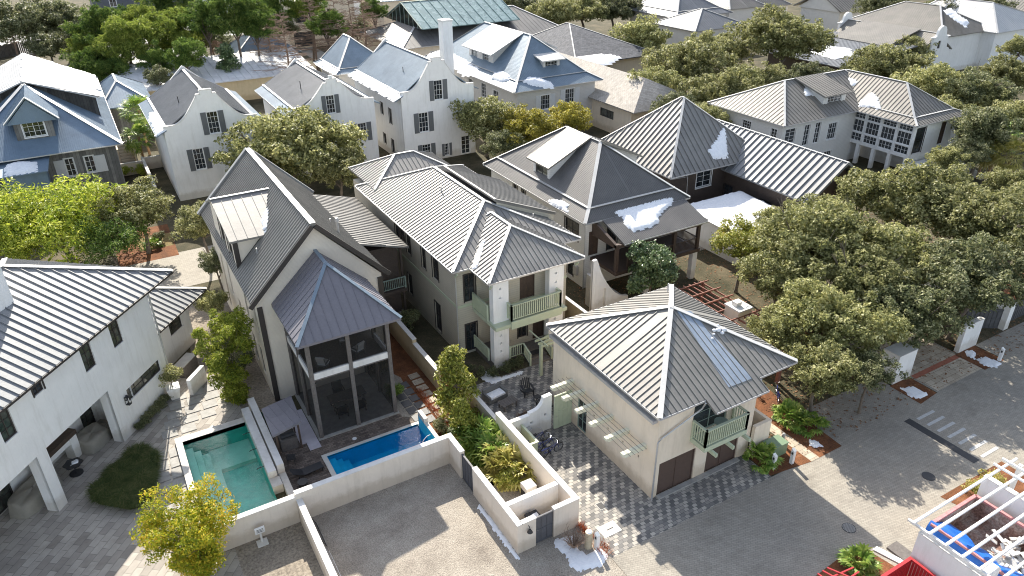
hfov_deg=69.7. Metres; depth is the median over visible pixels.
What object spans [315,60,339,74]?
snow patch
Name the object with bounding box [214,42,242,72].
magnolia tree
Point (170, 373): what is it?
potted shrub
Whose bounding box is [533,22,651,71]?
slate roof house
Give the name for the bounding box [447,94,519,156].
live oak
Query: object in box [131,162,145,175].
shrub
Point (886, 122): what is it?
window
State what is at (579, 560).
snow patch
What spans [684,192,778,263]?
flat roof building
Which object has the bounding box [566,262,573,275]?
window
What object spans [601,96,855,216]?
brown house
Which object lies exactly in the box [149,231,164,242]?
shrub
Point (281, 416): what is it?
grill shelter
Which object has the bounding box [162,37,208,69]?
pine tree
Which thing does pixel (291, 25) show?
oak tree
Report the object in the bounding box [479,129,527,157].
live oak
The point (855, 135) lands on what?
window
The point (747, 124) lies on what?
window
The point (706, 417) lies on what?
door
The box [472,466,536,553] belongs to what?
garden wall
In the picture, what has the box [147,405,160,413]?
boxwood
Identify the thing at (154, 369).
window
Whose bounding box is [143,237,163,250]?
yucca
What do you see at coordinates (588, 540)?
log post
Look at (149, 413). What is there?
boxwood
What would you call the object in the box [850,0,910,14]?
oak tree
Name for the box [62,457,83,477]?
pedestal table
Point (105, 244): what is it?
broadleaf tree
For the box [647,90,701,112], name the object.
oak tree
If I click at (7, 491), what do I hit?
window
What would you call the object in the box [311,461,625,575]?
gravel lot
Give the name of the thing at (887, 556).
white plank
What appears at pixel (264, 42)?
bare tree
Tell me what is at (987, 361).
snow patch
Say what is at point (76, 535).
courtyard paving
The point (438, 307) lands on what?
window
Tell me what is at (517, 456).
palmetto
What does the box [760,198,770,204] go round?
window
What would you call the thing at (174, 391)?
planter pot
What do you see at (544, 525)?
gate
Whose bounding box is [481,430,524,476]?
palmetto
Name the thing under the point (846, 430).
driveway
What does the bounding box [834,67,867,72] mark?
oak tree
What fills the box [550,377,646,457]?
gate arbor
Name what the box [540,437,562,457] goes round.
bicycle
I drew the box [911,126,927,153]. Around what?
window
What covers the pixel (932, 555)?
garden wall
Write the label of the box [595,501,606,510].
drain cover
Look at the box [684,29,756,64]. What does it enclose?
oak tree
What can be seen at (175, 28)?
pine tree
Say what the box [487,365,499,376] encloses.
shrub
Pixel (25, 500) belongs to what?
car
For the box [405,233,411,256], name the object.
window
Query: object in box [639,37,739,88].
oak tree
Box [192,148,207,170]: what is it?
window
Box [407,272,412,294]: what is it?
window
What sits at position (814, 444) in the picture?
snow patch
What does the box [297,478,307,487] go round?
drum table
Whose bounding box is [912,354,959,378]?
paver band
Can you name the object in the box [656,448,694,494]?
garage door
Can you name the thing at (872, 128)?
window
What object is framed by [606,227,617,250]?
window
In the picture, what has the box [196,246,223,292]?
live oak
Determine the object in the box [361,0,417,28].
tan house
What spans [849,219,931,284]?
live oak
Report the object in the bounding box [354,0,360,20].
white house
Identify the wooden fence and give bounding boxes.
[0,41,70,58]
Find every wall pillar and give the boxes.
[882,342,917,384]
[954,316,984,352]
[996,302,1016,329]
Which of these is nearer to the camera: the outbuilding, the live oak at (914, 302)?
the live oak at (914, 302)
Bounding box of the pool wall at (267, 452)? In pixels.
[241,397,293,495]
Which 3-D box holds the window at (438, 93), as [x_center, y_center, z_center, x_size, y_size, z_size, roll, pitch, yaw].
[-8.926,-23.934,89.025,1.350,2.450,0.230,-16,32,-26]
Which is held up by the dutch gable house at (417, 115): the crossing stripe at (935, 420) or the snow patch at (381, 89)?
the snow patch at (381, 89)
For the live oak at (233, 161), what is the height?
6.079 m
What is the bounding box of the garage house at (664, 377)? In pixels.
[546,283,797,500]
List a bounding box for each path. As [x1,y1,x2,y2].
[130,374,242,445]
[770,423,818,460]
[844,331,981,390]
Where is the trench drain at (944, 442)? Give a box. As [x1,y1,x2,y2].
[904,418,978,462]
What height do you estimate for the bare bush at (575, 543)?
1.254 m
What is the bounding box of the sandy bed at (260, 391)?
[188,292,275,411]
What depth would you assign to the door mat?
53.21 m
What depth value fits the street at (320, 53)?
154.51 m
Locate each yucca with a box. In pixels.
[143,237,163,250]
[834,541,883,575]
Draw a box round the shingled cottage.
[0,53,126,215]
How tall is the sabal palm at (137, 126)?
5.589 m
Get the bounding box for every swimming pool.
[174,417,276,520]
[321,410,438,475]
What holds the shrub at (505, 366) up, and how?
on the ground at (430, 340)
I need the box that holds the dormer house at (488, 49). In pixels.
[424,22,603,127]
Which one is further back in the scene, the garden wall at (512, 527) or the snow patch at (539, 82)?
the snow patch at (539, 82)
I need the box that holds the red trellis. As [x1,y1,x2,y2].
[817,567,859,575]
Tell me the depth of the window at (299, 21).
156.50 m
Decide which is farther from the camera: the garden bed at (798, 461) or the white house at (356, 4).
the white house at (356, 4)
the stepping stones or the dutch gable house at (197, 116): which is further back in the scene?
the dutch gable house at (197, 116)
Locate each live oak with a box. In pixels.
[85,173,175,253]
[169,200,210,252]
[193,290,229,320]
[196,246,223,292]
[208,105,368,180]
[229,148,279,166]
[295,141,366,195]
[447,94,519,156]
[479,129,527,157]
[709,212,779,292]
[732,238,828,306]
[744,305,808,377]
[748,192,909,274]
[752,191,785,267]
[757,272,913,357]
[783,338,868,415]
[814,237,923,338]
[831,158,983,240]
[834,167,865,199]
[846,346,910,413]
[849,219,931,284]
[853,264,975,348]
[909,230,1023,340]
[923,180,1023,260]
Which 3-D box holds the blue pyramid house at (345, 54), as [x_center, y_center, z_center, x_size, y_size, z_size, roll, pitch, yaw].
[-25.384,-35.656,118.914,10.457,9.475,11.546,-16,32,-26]
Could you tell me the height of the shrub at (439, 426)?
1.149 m
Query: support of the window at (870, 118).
in the bay window house at (830, 117)
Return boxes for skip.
[930,494,1023,575]
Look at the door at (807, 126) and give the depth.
85.29 m
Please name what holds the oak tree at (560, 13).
on the ground at (430, 340)
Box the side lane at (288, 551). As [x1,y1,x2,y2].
[235,522,323,575]
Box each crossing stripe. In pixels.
[916,410,934,419]
[926,416,944,425]
[937,422,954,431]
[947,428,965,437]
[958,434,976,444]
[969,440,987,450]
[980,446,998,457]
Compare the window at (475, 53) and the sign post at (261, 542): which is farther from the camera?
the window at (475, 53)
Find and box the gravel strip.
[394,374,417,416]
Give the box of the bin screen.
[521,424,538,451]
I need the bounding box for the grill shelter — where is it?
[261,396,302,458]
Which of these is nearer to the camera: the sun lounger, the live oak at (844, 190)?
the sun lounger
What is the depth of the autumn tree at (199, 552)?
34.80 m
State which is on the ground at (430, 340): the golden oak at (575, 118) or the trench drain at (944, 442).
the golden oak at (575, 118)
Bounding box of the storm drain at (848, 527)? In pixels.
[842,523,855,532]
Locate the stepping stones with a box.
[408,372,449,427]
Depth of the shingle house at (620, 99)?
100.68 m
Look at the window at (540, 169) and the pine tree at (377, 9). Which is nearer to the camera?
the window at (540, 169)
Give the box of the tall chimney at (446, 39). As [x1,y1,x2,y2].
[437,18,454,74]
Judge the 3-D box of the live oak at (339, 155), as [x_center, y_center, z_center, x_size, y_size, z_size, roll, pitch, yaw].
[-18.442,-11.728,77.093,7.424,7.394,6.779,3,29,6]
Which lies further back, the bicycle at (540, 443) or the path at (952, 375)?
the path at (952, 375)
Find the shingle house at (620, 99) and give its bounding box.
[559,52,676,132]
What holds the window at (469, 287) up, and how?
in the balcony house at (501, 300)
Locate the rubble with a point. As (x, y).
(1012, 559)
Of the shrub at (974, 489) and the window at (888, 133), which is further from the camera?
the window at (888, 133)
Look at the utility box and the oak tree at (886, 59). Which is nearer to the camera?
the utility box
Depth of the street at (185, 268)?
66.76 m
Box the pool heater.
[520,478,536,494]
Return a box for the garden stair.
[116,136,137,162]
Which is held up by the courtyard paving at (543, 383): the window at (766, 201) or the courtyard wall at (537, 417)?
the courtyard wall at (537, 417)
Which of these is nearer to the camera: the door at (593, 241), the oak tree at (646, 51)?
the door at (593, 241)
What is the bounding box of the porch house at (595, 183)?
[483,126,707,310]
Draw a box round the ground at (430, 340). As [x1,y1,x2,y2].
[0,0,1023,575]
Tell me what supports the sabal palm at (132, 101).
on the ground at (430, 340)
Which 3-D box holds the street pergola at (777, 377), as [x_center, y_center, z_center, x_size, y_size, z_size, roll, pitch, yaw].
[19.785,4.651,50.818,4.500,2.930,3.000,-16,32,-26]
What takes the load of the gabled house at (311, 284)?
on the ground at (430, 340)
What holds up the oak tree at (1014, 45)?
on the ground at (430, 340)
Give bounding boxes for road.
[612,349,1023,575]
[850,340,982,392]
[976,322,1023,358]
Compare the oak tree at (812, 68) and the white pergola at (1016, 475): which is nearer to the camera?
the white pergola at (1016, 475)
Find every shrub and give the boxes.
[121,165,133,177]
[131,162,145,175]
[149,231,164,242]
[158,363,183,387]
[228,350,254,374]
[395,382,404,395]
[398,307,420,330]
[431,417,449,433]
[433,344,480,418]
[448,396,481,434]
[463,364,475,371]
[476,365,486,377]
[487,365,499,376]
[493,461,521,489]
[498,361,512,372]
[504,358,518,369]
[512,355,524,367]
[960,476,982,494]
[977,468,1008,486]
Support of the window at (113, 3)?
in the dark sided house at (112, 3)
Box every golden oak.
[497,103,568,145]
[548,99,593,130]
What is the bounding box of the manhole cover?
[922,472,934,480]
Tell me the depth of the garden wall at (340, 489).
41.30 m
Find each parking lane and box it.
[0,18,242,55]
[120,50,204,63]
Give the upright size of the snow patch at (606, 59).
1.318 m
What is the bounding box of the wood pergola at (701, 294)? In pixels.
[678,280,760,325]
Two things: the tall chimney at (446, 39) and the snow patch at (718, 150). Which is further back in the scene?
the tall chimney at (446, 39)
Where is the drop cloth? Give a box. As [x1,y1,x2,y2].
[295,409,321,450]
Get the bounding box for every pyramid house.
[229,34,300,52]
[313,34,372,87]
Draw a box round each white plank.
[873,548,900,563]
[875,546,903,561]
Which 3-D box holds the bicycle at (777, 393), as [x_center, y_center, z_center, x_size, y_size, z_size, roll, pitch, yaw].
[17.607,6.838,48.726,0.577,1.121,1.771,4,29,9]
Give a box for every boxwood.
[133,420,147,429]
[140,415,151,424]
[143,410,154,419]
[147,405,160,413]
[151,400,164,409]
[157,396,167,407]
[159,393,172,400]
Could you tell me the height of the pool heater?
0.913 m
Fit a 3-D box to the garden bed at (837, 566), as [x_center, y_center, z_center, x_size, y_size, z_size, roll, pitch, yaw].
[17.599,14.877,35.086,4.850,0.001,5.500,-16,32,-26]
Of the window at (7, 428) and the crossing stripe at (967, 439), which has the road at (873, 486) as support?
the crossing stripe at (967, 439)
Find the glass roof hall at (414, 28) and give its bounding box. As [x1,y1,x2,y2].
[360,0,557,55]
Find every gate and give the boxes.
[462,454,472,490]
[536,510,552,542]
[553,389,572,428]
[965,309,1003,328]
[1010,299,1023,320]
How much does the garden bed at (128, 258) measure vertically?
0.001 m
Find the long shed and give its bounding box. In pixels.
[118,47,315,100]
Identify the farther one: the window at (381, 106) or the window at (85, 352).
the window at (381, 106)
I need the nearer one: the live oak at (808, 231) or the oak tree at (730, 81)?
the live oak at (808, 231)
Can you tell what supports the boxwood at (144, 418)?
on the path at (155, 427)
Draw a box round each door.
[461,135,470,153]
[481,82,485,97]
[520,274,533,298]
[533,320,543,337]
[577,398,586,433]
[588,231,597,255]
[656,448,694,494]
[693,402,725,431]
[704,438,736,471]
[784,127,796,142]
[801,123,811,145]
[812,121,822,143]
[937,121,946,143]
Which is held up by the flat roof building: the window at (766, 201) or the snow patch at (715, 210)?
the snow patch at (715, 210)
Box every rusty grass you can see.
[414,387,470,450]
[576,521,612,558]
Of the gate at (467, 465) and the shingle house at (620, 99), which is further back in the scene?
the shingle house at (620, 99)
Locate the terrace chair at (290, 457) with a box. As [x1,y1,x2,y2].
[286,454,295,465]
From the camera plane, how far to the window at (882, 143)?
86.12 m
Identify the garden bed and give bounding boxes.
[116,224,178,266]
[389,332,496,489]
[493,473,537,501]
[749,445,811,475]
[755,391,840,456]
[816,555,907,575]
[890,377,935,403]
[936,273,1023,326]
[941,461,1023,504]
[956,346,1003,369]
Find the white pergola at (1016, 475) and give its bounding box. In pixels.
[907,457,1023,575]
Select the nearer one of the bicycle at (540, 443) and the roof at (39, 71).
the bicycle at (540, 443)
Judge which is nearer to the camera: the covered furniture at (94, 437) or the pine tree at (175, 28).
the covered furniture at (94, 437)
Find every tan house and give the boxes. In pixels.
[279,0,356,48]
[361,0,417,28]
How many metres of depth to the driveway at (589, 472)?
41.47 m
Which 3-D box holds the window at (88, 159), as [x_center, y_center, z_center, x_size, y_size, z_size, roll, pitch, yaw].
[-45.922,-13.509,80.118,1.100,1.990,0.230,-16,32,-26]
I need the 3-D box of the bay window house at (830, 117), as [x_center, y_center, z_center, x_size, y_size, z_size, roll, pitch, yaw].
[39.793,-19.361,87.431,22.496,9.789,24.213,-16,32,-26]
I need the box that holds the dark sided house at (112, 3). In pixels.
[90,0,194,10]
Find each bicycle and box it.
[528,427,548,441]
[538,432,558,451]
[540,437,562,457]
[775,382,782,403]
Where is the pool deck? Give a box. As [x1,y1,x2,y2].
[274,413,414,489]
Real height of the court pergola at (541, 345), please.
2.865 m
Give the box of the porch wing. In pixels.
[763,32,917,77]
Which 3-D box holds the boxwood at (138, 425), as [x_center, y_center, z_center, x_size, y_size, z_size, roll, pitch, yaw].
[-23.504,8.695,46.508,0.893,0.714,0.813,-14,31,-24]
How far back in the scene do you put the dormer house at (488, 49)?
102.04 m
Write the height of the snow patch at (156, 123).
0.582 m
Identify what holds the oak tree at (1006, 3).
on the ground at (430, 340)
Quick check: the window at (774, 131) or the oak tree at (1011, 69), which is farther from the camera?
the oak tree at (1011, 69)
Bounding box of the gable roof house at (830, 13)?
[793,0,867,33]
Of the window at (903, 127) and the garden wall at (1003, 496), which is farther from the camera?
the window at (903, 127)
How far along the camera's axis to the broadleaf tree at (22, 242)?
61.66 m
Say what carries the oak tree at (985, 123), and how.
on the ground at (430, 340)
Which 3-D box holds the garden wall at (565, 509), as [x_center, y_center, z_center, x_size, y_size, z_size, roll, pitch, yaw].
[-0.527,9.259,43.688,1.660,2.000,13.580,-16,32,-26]
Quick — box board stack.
[886,541,911,559]
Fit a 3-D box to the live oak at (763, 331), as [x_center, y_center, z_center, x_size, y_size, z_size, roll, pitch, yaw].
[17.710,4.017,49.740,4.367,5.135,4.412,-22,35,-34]
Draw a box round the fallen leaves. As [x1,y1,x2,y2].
[570,214,1023,456]
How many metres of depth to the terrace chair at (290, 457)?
43.51 m
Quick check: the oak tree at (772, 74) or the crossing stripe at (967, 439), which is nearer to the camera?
the crossing stripe at (967, 439)
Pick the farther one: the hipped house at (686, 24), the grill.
the hipped house at (686, 24)
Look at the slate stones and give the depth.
48.73 m
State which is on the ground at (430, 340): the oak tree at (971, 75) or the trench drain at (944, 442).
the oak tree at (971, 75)
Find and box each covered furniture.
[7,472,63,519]
[76,422,111,454]
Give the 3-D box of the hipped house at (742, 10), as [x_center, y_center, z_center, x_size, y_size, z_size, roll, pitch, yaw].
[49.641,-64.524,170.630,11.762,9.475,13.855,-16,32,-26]
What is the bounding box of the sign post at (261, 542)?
[254,525,268,547]
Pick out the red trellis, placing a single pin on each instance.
(843, 572)
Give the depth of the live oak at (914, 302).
49.17 m
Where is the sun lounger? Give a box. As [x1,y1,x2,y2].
[289,461,323,478]
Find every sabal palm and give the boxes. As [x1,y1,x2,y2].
[116,94,150,154]
[119,119,155,156]
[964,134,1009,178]
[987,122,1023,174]
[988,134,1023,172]
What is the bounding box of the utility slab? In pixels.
[596,520,621,537]
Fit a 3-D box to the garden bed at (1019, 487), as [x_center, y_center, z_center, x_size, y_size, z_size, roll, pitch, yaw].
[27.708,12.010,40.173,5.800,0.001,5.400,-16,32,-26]
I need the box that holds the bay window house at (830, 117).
[707,69,983,179]
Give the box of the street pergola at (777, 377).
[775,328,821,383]
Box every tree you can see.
[0,0,59,56]
[0,34,25,55]
[0,169,131,263]
[0,198,68,259]
[19,29,67,61]
[28,0,98,61]
[51,12,83,44]
[58,33,133,81]
[59,0,139,55]
[59,30,97,61]
[67,214,151,265]
[85,57,133,80]
[90,14,168,64]
[121,0,166,43]
[128,472,240,575]
[136,38,176,70]
[138,0,194,14]
[139,6,207,49]
[142,64,173,86]
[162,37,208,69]
[174,0,228,55]
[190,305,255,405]
[197,28,233,54]
[203,0,268,56]
[209,39,221,54]
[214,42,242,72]
[230,0,280,55]
[244,10,296,53]
[252,11,315,72]
[253,0,297,31]
[263,18,299,36]
[281,0,327,61]
[288,0,329,70]
[302,0,348,47]
[304,0,364,50]
[331,0,382,47]
[343,0,383,45]
[345,18,371,41]
[357,0,389,26]
[503,0,537,10]
[524,0,581,24]
[555,0,611,27]
[586,0,644,34]
[607,13,672,50]
[625,239,680,294]
[627,65,684,89]
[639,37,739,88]
[640,44,674,64]
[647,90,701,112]
[675,66,767,106]
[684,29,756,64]
[695,101,732,123]
[715,2,838,70]
[736,61,788,85]
[782,60,832,79]
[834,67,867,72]
[838,42,937,77]
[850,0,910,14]
[889,61,978,105]
[895,34,938,56]
[924,0,1019,8]
[924,145,975,168]
[935,63,1023,135]
[937,93,988,137]
[945,135,997,170]
[949,105,1023,175]
[956,80,1011,107]
[974,53,1023,91]
[976,166,1023,195]
[992,98,1023,155]
[994,33,1023,58]
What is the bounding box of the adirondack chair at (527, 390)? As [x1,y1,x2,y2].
[520,377,534,397]
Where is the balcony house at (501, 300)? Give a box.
[348,150,584,368]
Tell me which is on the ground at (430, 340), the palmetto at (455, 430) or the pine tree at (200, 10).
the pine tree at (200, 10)
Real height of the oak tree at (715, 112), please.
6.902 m
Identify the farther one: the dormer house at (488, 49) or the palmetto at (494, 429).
the dormer house at (488, 49)
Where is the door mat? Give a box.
[530,349,538,354]
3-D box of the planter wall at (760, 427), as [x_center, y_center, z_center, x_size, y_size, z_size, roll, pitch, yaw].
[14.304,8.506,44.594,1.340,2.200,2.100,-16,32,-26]
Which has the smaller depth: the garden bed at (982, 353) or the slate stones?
the slate stones
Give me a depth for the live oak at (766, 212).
60.59 m
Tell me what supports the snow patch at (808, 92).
on the bay window house at (830, 117)
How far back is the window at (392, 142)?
93.44 m
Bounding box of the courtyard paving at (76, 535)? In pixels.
[0,372,243,575]
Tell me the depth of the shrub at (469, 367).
51.51 m
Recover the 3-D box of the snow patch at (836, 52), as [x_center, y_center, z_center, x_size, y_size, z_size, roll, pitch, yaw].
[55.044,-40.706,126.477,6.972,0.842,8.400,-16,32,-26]
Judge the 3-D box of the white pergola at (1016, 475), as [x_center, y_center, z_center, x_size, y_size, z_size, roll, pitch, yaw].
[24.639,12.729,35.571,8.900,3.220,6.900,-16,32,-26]
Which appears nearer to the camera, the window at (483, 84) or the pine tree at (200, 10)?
the window at (483, 84)
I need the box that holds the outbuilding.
[99,73,152,139]
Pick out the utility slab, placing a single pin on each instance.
(610, 528)
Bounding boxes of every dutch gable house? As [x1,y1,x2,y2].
[139,65,261,200]
[254,58,379,176]
[348,38,478,158]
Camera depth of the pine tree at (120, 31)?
119.32 m
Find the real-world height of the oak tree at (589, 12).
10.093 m
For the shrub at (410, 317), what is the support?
on the ground at (430, 340)
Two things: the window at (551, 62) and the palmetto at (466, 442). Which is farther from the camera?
the window at (551, 62)
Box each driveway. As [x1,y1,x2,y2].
[536,422,770,557]
[806,381,917,442]
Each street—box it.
[117,245,220,286]
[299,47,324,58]
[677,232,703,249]
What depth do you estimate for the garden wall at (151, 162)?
88.82 m
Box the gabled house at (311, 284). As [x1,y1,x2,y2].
[197,147,408,440]
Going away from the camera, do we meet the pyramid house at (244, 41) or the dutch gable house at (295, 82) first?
the dutch gable house at (295, 82)
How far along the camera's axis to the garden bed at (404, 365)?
52.05 m
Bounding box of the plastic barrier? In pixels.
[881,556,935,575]
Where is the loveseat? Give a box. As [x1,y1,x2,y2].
[482,382,507,404]
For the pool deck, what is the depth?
45.10 m
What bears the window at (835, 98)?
in the bay window house at (830, 117)
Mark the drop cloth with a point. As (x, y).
(308, 436)
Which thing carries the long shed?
on the ground at (430, 340)
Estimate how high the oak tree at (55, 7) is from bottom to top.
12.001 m
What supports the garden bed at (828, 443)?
on the ground at (430, 340)
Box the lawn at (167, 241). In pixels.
[137,233,173,251]
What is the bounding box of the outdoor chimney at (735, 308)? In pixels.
[723,299,753,329]
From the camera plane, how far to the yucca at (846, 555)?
36.40 m
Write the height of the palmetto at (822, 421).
1.421 m
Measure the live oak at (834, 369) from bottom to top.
5.515 m
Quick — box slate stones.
[396,381,435,426]
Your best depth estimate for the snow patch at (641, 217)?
60.72 m
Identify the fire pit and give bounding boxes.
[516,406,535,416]
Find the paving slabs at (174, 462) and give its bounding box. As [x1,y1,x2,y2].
[158,383,220,516]
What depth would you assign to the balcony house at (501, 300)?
53.76 m
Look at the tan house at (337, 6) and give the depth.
158.76 m
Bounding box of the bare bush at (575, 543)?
[558,520,587,548]
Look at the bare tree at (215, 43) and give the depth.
128.61 m
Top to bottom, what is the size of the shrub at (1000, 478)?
1.532 m
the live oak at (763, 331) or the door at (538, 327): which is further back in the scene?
the door at (538, 327)
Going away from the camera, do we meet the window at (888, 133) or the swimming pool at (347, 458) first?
the swimming pool at (347, 458)
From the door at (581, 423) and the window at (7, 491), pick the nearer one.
the window at (7, 491)
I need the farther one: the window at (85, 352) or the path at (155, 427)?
the path at (155, 427)
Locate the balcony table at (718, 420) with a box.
[714,417,727,428]
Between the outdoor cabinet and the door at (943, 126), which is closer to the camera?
the outdoor cabinet
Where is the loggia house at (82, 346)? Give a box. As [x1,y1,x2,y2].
[0,257,206,515]
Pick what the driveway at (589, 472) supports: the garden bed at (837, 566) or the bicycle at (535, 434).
the bicycle at (535, 434)
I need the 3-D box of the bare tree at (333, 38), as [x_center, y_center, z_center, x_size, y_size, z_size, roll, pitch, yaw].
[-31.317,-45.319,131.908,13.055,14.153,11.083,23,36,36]
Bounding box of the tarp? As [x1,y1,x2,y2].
[926,520,1023,575]
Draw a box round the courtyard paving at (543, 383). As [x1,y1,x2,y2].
[475,359,568,436]
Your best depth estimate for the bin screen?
44.20 m
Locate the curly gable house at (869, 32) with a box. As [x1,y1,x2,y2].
[835,12,951,69]
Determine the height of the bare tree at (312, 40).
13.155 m
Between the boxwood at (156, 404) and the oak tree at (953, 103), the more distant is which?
the oak tree at (953, 103)
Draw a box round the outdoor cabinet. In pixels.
[174,353,198,377]
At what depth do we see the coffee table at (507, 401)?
48.19 m
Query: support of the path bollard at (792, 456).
on the garden bed at (798, 461)
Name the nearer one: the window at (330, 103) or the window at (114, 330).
the window at (114, 330)
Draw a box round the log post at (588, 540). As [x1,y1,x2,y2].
[584,529,592,549]
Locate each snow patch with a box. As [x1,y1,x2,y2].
[4,161,37,176]
[148,112,165,135]
[260,208,267,232]
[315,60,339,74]
[348,71,402,101]
[427,50,478,76]
[472,239,485,268]
[477,504,519,559]
[481,371,522,383]
[491,71,509,81]
[523,77,553,88]
[548,199,568,211]
[554,536,607,571]
[577,54,620,65]
[615,197,673,231]
[691,191,774,229]
[708,128,727,159]
[804,87,813,95]
[809,439,822,447]
[811,46,852,58]
[848,78,857,85]
[858,93,880,109]
[900,386,927,398]
[943,8,968,26]
[965,350,975,359]
[976,356,1001,367]
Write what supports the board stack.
on the road at (873, 486)
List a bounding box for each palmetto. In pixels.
[442,410,478,434]
[452,412,493,449]
[454,427,485,466]
[467,418,506,450]
[467,429,509,469]
[479,444,528,487]
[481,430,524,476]
[493,441,536,492]
[742,439,784,474]
[770,398,806,434]
[788,408,831,438]
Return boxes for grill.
[278,429,298,451]
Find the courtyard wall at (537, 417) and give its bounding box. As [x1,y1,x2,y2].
[509,392,551,434]
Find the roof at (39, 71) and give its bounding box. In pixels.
[20,53,102,96]
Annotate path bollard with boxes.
[594,531,599,549]
[772,453,777,467]
[789,448,796,464]
[997,347,1005,360]
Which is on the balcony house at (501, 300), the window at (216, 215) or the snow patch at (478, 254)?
the snow patch at (478, 254)
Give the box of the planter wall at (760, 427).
[749,408,771,454]
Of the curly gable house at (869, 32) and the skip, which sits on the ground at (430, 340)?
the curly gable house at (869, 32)
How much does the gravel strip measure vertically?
0.001 m
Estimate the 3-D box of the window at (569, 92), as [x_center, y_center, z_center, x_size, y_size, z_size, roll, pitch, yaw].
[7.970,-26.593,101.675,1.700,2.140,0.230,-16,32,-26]
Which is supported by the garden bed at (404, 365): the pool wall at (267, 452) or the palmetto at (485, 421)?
the palmetto at (485, 421)
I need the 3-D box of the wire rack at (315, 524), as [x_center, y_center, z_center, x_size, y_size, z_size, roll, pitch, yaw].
[-10.246,12.748,38.729,0.331,0.753,1.872,-16,32,-26]
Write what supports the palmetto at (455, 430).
on the garden bed at (404, 365)
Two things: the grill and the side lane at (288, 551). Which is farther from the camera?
the grill
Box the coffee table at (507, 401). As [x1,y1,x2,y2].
[497,395,517,411]
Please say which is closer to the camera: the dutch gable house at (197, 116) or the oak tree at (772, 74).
the dutch gable house at (197, 116)
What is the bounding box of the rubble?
[986,529,1023,574]
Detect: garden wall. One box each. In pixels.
[120,155,162,196]
[186,365,206,394]
[215,494,299,551]
[293,433,464,516]
[296,498,337,575]
[389,320,441,389]
[461,387,579,536]
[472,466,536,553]
[506,481,558,519]
[565,296,586,317]
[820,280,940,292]
[908,529,1000,575]
[976,474,1023,523]
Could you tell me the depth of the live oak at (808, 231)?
54.40 m
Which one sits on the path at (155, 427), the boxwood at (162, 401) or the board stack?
the boxwood at (162, 401)
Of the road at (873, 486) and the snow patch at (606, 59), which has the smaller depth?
the road at (873, 486)
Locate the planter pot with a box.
[165,381,179,399]
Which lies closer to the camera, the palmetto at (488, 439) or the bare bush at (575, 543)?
the bare bush at (575, 543)
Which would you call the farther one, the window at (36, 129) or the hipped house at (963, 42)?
the hipped house at (963, 42)
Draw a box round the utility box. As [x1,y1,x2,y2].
[762,434,788,456]
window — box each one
[0,409,16,441]
[0,483,13,513]
[20,121,48,138]
[31,380,45,397]
[62,157,78,177]
[79,343,94,371]
[80,407,95,426]
[82,155,97,173]
[108,320,122,347]
[109,0,116,6]
[126,360,159,399]
[169,316,181,335]
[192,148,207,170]
[206,111,221,134]
[216,215,226,247]
[225,235,234,262]
[294,32,311,46]
[296,12,306,22]
[325,95,336,114]
[357,122,368,141]
[380,101,383,114]
[388,107,392,124]
[391,138,394,152]
[394,223,404,242]
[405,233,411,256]
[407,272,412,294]
[419,112,429,133]
[420,246,426,270]
[422,144,430,151]
[431,256,438,282]
[434,80,443,100]
[434,299,441,333]
[444,143,450,156]
[462,272,476,302]
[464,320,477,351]
[472,50,477,57]
[482,54,488,60]
[492,89,498,102]
[517,325,527,338]
[536,164,546,175]
[540,93,550,109]
[545,61,557,65]
[564,215,578,241]
[565,87,574,102]
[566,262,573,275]
[600,107,613,119]
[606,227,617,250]
[695,170,712,189]
[722,183,733,194]
[741,118,751,129]
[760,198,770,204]
[769,127,777,137]
[823,149,832,154]
[825,121,838,140]
[826,95,842,103]
[851,131,861,141]
[853,118,864,132]
[856,112,865,119]
[861,134,876,145]
[863,121,880,136]
[866,115,881,123]
[876,138,892,150]
[878,125,895,141]
[881,119,897,128]
[892,143,908,155]
[894,129,912,145]
[897,123,913,132]
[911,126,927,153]
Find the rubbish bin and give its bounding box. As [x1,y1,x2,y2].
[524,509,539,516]
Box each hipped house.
[629,0,732,21]
[653,8,746,45]
[707,0,764,27]
[757,0,791,20]
[852,1,983,70]
[929,0,1023,68]
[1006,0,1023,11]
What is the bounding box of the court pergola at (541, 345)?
[529,318,565,375]
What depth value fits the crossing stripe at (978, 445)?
44.65 m
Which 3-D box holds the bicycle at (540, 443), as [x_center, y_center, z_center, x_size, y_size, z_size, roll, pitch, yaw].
[2.053,9.334,44.417,1.771,1.121,0.577,-14,31,-23]
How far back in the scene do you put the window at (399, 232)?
58.94 m
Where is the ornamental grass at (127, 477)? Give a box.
[81,440,166,509]
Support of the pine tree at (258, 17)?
on the ground at (430, 340)
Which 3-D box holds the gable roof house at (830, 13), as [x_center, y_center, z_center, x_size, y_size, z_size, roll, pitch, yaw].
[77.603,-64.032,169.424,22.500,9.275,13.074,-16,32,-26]
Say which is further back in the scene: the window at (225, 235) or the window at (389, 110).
the window at (389, 110)
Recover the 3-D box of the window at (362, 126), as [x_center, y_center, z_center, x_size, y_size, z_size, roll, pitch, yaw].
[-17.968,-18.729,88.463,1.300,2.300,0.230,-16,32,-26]
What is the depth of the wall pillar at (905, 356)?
49.90 m

